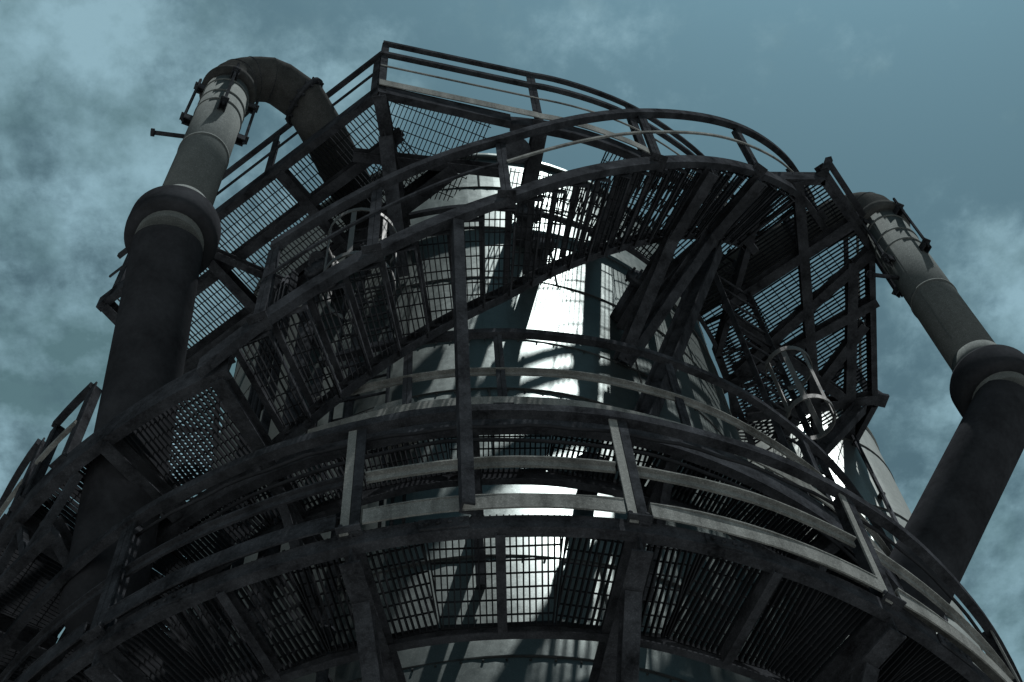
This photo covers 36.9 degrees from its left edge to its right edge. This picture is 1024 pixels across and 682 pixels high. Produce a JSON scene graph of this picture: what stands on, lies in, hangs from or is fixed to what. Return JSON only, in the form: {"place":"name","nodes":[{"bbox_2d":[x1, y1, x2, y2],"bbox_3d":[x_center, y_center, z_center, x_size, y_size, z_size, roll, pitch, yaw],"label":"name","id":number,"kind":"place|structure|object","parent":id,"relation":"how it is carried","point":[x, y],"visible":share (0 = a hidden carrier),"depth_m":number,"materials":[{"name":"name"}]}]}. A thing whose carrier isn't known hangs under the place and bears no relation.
{"place":"outdoors","nodes":[
{"label":"outdoors","id":0,"kind":"place"},
{"bbox_2d":[0,0,1023,681],"label":"sky","id":1,"kind":"structure","parent":0,"point":[919,104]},
{"label":"ground","id":2,"kind":"structure","parent":0,"visible":0},
{"bbox_2d":[178,153,821,681],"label":"furnace tower","id":3,"kind":"structure","parent":2,"relation":"on","point":[588,299],"depth_m":11.65,"materials":[{"name":"metal"}]},
{"bbox_2d":[0,355,276,681],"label":"stair landing","id":4,"kind":"object","parent":3,"relation":"attached to","point":[36,535],"visible":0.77,"depth_m":9.61,"materials":[{"name":"metal"}]},
{"bbox_2d":[58,56,382,681],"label":"gas pipe","id":5,"kind":"object","parent":3,"relation":"attached to","point":[172,233],"visible":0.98,"depth_m":10.65,"materials":[{"name":"metal"}]},
{"bbox_2d":[190,269,298,681],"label":"cable tray","id":6,"kind":"object","parent":3,"relation":"attached to","point":[280,290],"visible":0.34,"depth_m":12.59,"materials":[{"name":"black paint"}]},
{"bbox_2d":[236,251,325,681],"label":"riser pipe","id":7,"kind":"object","parent":3,"relation":"attached to","point":[311,260],"visible":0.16,"depth_m":11.79,"materials":[{"name":"grey metal"}]},
{"bbox_2d":[315,241,369,681],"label":"riser pipe","id":8,"kind":"object","parent":3,"relation":"attached to","point":[322,676],"visible":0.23,"depth_m":9.97,"materials":[{"name":"grey metal"}]},
{"bbox_2d":[374,398,416,527],"bbox_3d":[-0.808,0.836,10.486,0.300,1.500,0.179,-14,-64,4],"label":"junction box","id":9,"kind":"object","parent":3,"relation":"attached to","point":[389,404],"visible":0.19,"depth_m":10.82,"materials":[{"name":"metal"}]},
{"bbox_2d":[40,328,904,679],"bbox_3d":[-0.116,3.352,11.221,6.749,1.951,6.745,-6,-63,0],"label":"gallery","id":10,"kind":"object","parent":3,"relation":"attached to","point":[278,480],"visible":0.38,"depth_m":9.78,"materials":[{"name":"metal"}]},
{"bbox_2d":[96,40,889,569],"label":"platform","id":11,"kind":"structure","parent":3,"relation":"attached to","point":[858,412],"depth_m":14.84,"materials":[{"name":"metal"}]},
{"bbox_2d":[318,192,396,505],"bbox_3d":[-1.257,-0.467,12.610,0.616,6.100,0.655,-6,-63,0],"label":"caged ladder","id":12,"kind":"object","parent":11,"relation":"attached to","point":[349,252],"visible":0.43,"depth_m":12.63,"materials":[{"name":"grey metal"}]},
{"bbox_2d":[506,139,530,163],"bbox_3d":[0.024,-1.782,14.139,0.290,0.498,0.271,-6,-63,0],"label":"floodlight","id":13,"kind":"object","parent":11,"relation":"hanging from","point":[517,148],"visible":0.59,"depth_m":13.97,"materials":[{"name":"black paint"}]},
{"bbox_2d":[714,248,835,534],"bbox_3d":[2.325,0.171,13.115,0.434,6.100,0.416,31,-69,-17],"label":"caged ladder","id":14,"kind":"object","parent":11,"relation":"attached to","point":[788,386],"visible":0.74,"depth_m":12.89,"materials":[{"name":"grey metal"}]},
{"bbox_2d":[814,156,895,286],"bbox_3d":[3.417,-1.157,14.973,0.201,0.244,1.521,-34,-67,13],"label":"pipe support","id":15,"kind":"object","parent":11,"relation":"attached to","point":[824,168],"visible":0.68,"depth_m":14.78,"materials":[{"name":"black paint"}]},
{"bbox_2d":[0,404,1022,681],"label":"gallery","id":16,"kind":"object","parent":3,"relation":"attached to","point":[888,640],"visible":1,"depth_m":8.15,"materials":[{"name":"metal"}]},
{"bbox_2d":[451,218,475,514],"bbox_3d":[-0.298,0.032,9.069,0.085,2.978,0.449,-1,-64,-2],"label":"stair prop","id":17,"kind":"object","parent":16,"relation":"on","point":[466,478],"visible":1,"depth_m":8.78,"materials":[{"name":"black paint"}]},
{"bbox_2d":[196,108,828,469],"bbox_3d":[0.729,-0.889,12.649,5.652,6.907,1.787,16,-65,-10],"label":"curved stair","id":18,"kind":"object","parent":3,"relation":"attached to","point":[647,307],"visible":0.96,"depth_m":11.16,"materials":[{"name":"grey metal"}]},
{"bbox_2d":[700,192,1023,632],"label":"gas pipe","id":19,"kind":"object","parent":3,"relation":"attached to","point":[952,513],"visible":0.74,"depth_m":11.72,"materials":[{"name":"metal"}]},
{"bbox_2d":[738,410,982,668],"bbox_3d":[3.464,4.880,9.924,1.880,16.300,1.880,-6,-63,0],"label":"storage vessel","id":20,"kind":"object","parent":2,"relation":"on","point":[862,465],"visible":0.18,"depth_m":15.24,"materials":[{"name":"grey paint"}]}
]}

